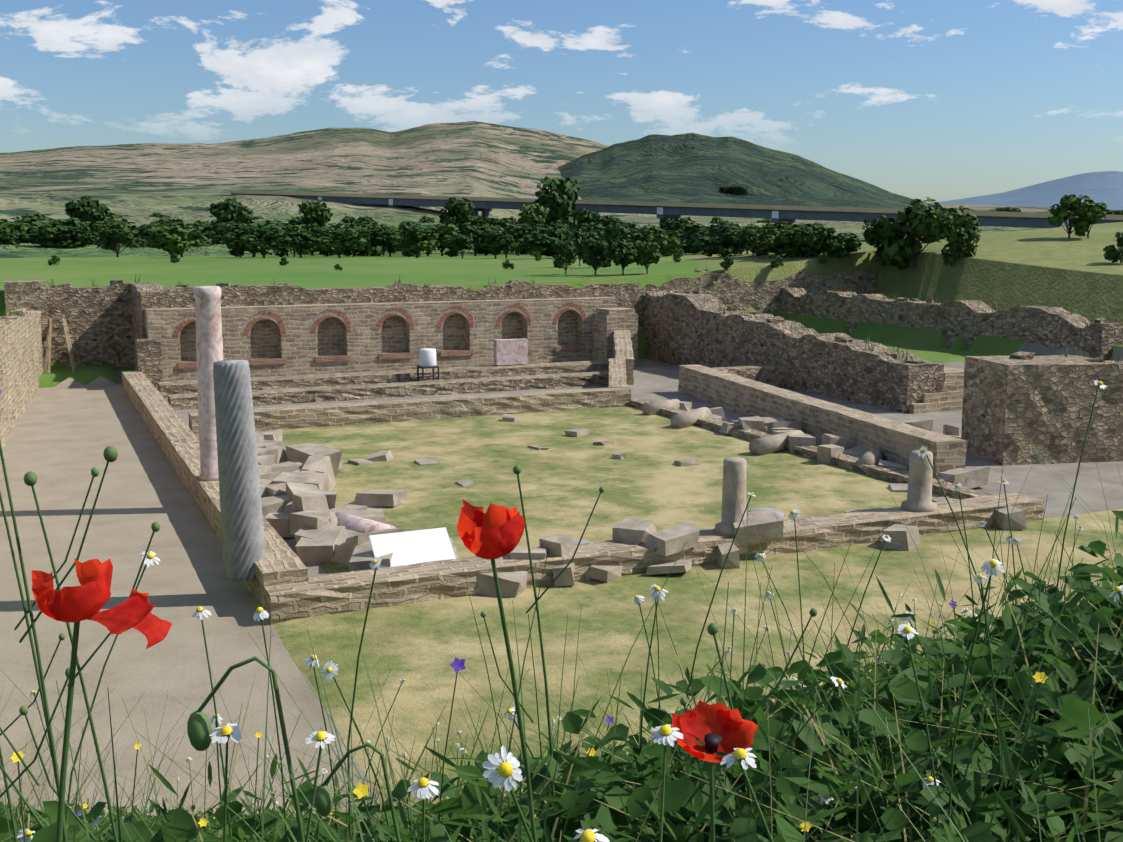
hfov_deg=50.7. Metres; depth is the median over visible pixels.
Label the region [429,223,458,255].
tree
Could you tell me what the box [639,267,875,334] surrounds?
back wall
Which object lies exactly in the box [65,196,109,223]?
tree
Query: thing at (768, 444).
fallen drum
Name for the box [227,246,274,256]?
bush
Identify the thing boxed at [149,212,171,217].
tree
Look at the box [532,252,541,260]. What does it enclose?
bush
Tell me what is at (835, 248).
bush
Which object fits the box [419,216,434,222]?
tree
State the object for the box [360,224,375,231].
tree
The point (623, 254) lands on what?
tree
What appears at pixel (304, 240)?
tree
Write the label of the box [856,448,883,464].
fallen drum
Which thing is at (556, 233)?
tree
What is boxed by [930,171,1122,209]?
far hill terrain
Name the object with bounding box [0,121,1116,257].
hill terrain
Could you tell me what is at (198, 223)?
tree
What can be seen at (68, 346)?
wooden trestle
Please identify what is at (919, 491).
column stump
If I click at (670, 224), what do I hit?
tree
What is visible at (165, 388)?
pool tier
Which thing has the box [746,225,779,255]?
tree
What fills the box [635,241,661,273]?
tree
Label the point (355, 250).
tree
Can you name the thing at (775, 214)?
viaduct bearings
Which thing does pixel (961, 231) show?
tree
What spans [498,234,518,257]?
tree
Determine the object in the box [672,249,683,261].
bush
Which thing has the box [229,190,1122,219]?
viaduct barrier
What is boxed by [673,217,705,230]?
tree
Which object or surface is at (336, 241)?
tree
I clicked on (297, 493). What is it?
rubble blocks
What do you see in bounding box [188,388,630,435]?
stone step
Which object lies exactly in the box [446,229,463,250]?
tree
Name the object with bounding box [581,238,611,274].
tree
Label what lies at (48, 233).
tree
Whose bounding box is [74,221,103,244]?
tree
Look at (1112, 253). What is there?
tree
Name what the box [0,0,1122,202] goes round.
sky
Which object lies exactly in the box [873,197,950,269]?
tree
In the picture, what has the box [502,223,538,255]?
tree
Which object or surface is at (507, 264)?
bush
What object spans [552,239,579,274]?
tree
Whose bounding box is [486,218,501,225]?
tree
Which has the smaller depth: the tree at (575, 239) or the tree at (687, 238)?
the tree at (575, 239)
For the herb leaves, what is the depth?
1.46 m
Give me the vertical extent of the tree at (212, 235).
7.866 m
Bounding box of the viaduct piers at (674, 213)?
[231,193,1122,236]
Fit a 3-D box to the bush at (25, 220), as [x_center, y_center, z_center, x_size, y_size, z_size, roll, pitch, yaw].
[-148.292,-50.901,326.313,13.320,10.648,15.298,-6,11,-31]
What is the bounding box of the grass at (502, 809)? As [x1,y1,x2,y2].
[0,421,1122,841]
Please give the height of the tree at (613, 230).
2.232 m
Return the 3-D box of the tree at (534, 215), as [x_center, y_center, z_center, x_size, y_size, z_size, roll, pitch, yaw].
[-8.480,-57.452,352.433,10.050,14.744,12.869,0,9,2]
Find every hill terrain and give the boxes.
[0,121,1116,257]
[558,133,943,209]
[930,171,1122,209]
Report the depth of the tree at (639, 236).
85.48 m
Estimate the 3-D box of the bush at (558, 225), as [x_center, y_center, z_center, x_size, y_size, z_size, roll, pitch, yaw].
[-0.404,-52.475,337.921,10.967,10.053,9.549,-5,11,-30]
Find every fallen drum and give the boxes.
[335,512,395,533]
[642,399,680,414]
[670,407,711,428]
[749,430,804,454]
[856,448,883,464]
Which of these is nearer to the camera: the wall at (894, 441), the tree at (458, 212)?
the wall at (894, 441)
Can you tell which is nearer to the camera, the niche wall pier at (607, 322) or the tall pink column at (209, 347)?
the tall pink column at (209, 347)
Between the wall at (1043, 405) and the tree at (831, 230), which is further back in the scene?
the tree at (831, 230)
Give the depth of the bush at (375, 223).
342.93 m
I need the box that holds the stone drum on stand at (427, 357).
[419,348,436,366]
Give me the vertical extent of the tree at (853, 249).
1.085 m
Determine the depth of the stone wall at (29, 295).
42.28 m
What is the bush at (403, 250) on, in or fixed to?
on the ground at (68, 428)
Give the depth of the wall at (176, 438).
23.63 m
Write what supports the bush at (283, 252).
on the ground at (68, 428)
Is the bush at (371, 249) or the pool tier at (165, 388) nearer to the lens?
the pool tier at (165, 388)
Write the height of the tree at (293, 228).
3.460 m
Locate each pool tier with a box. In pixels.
[157,360,608,397]
[167,371,607,410]
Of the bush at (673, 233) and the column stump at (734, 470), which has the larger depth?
the bush at (673, 233)
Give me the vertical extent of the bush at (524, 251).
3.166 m
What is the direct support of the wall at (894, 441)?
on the ground at (68, 428)
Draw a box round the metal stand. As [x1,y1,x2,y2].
[417,365,439,380]
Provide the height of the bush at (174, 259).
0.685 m
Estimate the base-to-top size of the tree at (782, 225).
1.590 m
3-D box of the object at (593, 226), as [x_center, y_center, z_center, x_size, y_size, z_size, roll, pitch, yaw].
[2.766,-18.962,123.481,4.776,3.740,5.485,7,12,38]
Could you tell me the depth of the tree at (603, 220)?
421.32 m
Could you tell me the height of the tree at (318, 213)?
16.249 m
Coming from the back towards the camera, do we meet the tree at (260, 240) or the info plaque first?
the tree at (260, 240)
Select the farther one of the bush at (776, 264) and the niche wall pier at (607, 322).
the bush at (776, 264)
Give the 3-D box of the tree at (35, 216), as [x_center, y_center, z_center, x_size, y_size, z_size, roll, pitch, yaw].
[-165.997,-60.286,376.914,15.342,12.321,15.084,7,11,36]
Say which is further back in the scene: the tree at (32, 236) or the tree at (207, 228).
the tree at (207, 228)
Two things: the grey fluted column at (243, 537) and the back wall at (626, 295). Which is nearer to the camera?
the grey fluted column at (243, 537)
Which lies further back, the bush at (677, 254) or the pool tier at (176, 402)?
the bush at (677, 254)
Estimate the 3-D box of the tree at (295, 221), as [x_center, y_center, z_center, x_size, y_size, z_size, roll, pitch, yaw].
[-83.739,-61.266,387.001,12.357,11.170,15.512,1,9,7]
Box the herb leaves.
[0,510,1122,841]
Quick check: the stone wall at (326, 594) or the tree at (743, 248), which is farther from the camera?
the tree at (743, 248)
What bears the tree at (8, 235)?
on the ground at (68, 428)
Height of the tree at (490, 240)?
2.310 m
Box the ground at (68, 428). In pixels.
[0,222,1122,827]
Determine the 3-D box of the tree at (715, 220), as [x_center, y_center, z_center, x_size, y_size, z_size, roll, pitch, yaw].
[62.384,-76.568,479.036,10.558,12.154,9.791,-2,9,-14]
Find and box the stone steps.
[909,367,963,413]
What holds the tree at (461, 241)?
on the ground at (68, 428)
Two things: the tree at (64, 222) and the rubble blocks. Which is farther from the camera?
the tree at (64, 222)
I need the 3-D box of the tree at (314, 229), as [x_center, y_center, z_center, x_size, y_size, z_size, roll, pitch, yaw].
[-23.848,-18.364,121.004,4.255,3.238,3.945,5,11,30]
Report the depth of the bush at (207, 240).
298.25 m
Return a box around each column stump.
[715,457,746,536]
[901,450,936,511]
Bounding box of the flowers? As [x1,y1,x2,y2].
[0,380,1122,841]
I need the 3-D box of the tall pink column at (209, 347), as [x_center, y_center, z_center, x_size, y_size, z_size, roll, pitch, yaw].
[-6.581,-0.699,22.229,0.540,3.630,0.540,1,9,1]
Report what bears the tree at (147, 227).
on the ground at (68, 428)
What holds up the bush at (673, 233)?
on the ground at (68, 428)
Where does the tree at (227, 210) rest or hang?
on the ground at (68, 428)
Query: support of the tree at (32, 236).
on the ground at (68, 428)
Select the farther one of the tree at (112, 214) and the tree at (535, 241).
the tree at (112, 214)
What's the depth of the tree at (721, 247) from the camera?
58.93 m
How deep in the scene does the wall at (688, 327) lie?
39.66 m
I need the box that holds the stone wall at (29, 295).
[4,280,50,368]
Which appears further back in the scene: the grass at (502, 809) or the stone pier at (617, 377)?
the stone pier at (617, 377)
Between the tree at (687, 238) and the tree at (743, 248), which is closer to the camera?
the tree at (743, 248)
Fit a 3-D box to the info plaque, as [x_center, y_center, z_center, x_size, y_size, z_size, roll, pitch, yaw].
[-2.198,1.975,17.668,1.200,0.030,0.800,-4,50,-24]
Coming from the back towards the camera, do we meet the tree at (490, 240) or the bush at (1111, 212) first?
the bush at (1111, 212)
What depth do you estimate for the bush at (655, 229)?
135.88 m
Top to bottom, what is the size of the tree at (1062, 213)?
1.977 m
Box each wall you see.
[0,305,43,447]
[46,274,148,367]
[130,283,168,368]
[138,274,638,330]
[145,297,616,381]
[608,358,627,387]
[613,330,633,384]
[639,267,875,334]
[644,284,943,412]
[678,365,966,478]
[713,364,786,387]
[781,284,1122,360]
[961,342,1122,465]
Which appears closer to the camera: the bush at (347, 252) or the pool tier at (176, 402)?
the pool tier at (176, 402)
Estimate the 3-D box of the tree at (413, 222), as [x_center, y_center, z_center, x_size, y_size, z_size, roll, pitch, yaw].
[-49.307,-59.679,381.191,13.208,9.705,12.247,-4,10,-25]
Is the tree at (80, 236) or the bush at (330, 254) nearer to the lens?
the bush at (330, 254)
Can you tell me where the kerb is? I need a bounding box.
[628,399,992,498]
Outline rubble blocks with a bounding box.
[194,399,1026,597]
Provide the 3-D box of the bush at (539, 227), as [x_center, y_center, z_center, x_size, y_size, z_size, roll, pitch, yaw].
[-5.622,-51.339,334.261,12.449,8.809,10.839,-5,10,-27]
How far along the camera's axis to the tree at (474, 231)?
116.18 m
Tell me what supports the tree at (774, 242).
on the ground at (68, 428)
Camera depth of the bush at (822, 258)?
51.36 m
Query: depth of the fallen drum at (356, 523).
19.39 m
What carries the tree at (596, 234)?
on the ground at (68, 428)
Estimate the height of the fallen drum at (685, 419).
0.433 m
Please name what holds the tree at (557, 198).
on the ground at (68, 428)
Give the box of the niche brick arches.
[172,303,588,368]
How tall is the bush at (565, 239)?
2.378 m
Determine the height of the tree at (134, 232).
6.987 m
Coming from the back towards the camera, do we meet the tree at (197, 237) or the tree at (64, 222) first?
the tree at (64, 222)
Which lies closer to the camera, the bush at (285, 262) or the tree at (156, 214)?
the bush at (285, 262)
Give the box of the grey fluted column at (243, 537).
[213,359,265,581]
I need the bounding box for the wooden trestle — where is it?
[44,317,76,372]
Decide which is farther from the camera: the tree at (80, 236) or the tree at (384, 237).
the tree at (80, 236)
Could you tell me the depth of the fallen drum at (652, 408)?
33.57 m
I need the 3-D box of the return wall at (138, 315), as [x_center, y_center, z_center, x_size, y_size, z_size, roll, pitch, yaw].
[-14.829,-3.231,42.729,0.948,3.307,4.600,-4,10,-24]
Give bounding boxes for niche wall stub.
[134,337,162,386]
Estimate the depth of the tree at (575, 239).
61.38 m
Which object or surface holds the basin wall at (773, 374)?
on the ground at (68, 428)
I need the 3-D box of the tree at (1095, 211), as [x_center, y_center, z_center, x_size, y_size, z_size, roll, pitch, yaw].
[23.145,-8.852,52.030,1.362,1.731,1.524,-6,11,-32]
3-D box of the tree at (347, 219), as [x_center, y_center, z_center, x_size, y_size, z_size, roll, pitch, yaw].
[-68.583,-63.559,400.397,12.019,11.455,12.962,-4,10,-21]
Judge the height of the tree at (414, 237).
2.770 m
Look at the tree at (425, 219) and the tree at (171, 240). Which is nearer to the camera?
the tree at (171, 240)
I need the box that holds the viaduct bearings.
[318,197,1068,226]
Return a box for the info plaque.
[369,527,455,567]
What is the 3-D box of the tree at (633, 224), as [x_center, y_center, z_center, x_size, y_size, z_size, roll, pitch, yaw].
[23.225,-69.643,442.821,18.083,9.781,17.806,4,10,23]
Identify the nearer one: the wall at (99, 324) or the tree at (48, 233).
the wall at (99, 324)
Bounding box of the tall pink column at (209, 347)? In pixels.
[194,286,222,480]
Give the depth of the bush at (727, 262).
49.42 m
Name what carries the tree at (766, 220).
on the ground at (68, 428)
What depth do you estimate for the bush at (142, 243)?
286.04 m
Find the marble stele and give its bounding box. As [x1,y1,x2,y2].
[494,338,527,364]
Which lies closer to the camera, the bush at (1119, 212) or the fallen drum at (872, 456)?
the fallen drum at (872, 456)
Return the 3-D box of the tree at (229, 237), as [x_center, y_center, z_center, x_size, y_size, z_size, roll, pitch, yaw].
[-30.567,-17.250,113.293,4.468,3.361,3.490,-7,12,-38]
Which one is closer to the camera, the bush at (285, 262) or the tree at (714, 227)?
the bush at (285, 262)
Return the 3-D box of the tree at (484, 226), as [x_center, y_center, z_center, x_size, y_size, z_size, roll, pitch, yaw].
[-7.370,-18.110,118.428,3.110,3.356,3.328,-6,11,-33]
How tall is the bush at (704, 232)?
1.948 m
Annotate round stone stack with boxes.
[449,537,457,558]
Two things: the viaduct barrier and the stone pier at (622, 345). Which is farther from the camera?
the viaduct barrier
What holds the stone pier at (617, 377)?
on the ground at (68, 428)
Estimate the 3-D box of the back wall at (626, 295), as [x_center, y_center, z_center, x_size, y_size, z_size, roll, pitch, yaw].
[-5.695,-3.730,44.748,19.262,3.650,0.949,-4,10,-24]
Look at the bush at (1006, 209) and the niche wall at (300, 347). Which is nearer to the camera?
the niche wall at (300, 347)
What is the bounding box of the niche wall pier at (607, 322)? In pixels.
[592,307,637,365]
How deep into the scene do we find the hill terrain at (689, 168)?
863.72 m
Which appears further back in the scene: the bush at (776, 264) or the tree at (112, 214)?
the tree at (112, 214)
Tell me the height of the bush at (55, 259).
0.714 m
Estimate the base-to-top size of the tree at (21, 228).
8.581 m
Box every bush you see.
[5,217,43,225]
[47,254,60,265]
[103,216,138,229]
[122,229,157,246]
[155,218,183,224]
[170,253,180,262]
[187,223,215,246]
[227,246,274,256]
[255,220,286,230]
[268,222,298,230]
[271,231,315,256]
[279,257,288,265]
[314,226,355,255]
[315,247,337,255]
[334,264,342,270]
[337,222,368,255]
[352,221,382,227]
[361,224,404,255]
[389,223,439,256]
[471,228,512,253]
[502,260,513,268]
[503,230,532,254]
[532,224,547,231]
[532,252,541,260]
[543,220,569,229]
[552,228,574,256]
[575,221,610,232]
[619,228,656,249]
[634,224,667,242]
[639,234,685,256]
[659,230,700,252]
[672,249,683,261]
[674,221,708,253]
[693,228,713,247]
[695,224,749,256]
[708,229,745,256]
[719,255,733,270]
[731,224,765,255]
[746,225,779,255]
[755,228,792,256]
[770,256,783,268]
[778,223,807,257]
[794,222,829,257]
[803,231,849,257]
[817,254,826,263]
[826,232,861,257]
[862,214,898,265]
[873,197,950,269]
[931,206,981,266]
[995,207,1020,211]
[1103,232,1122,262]
[1107,211,1116,214]
[1116,210,1122,214]
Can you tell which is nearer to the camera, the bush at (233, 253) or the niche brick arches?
the niche brick arches
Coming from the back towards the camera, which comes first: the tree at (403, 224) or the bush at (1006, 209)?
the bush at (1006, 209)
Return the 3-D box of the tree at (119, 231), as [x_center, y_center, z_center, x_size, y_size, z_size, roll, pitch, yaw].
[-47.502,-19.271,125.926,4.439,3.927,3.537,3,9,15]
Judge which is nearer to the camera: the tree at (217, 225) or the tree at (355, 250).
the tree at (355, 250)
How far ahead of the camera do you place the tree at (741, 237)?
56.99 m
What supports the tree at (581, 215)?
on the ground at (68, 428)
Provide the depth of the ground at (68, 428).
19.64 m
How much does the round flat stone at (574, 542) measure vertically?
0.150 m
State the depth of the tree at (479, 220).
395.67 m
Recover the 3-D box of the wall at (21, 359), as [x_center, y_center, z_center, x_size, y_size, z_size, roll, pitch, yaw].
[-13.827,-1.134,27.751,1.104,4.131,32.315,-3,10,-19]
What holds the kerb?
on the ground at (68, 428)
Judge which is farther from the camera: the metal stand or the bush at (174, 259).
the bush at (174, 259)
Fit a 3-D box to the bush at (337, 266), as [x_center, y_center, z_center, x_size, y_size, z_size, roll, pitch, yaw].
[-11.845,-8.174,62.915,0.529,0.383,0.436,8,12,40]
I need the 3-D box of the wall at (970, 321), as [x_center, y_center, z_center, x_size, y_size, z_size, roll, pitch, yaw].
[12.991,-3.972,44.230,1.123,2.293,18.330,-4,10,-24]
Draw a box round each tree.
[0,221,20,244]
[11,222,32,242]
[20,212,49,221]
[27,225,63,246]
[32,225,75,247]
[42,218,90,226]
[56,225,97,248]
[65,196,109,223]
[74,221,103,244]
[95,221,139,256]
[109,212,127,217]
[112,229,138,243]
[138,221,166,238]
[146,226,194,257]
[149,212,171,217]
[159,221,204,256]
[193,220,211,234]
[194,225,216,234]
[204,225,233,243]
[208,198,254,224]
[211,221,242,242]
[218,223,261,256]
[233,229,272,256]
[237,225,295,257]
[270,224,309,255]
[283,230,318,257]
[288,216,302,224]
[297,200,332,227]
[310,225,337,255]
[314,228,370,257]
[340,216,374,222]
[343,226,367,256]
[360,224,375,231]
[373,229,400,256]
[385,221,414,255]
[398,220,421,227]
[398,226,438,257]
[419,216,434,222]
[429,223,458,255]
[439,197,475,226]
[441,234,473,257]
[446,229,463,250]
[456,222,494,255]
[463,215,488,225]
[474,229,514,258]
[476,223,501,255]
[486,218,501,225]
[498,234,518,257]
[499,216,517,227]
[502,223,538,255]
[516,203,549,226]
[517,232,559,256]
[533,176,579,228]
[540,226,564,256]
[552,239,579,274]
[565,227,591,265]
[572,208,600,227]
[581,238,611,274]
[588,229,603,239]
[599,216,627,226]
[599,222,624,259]
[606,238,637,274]
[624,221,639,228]
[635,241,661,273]
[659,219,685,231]
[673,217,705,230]
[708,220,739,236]
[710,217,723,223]
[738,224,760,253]
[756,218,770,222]
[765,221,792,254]
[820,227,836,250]
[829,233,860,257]
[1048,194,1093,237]
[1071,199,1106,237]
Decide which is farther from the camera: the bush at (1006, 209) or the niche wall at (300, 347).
the bush at (1006, 209)

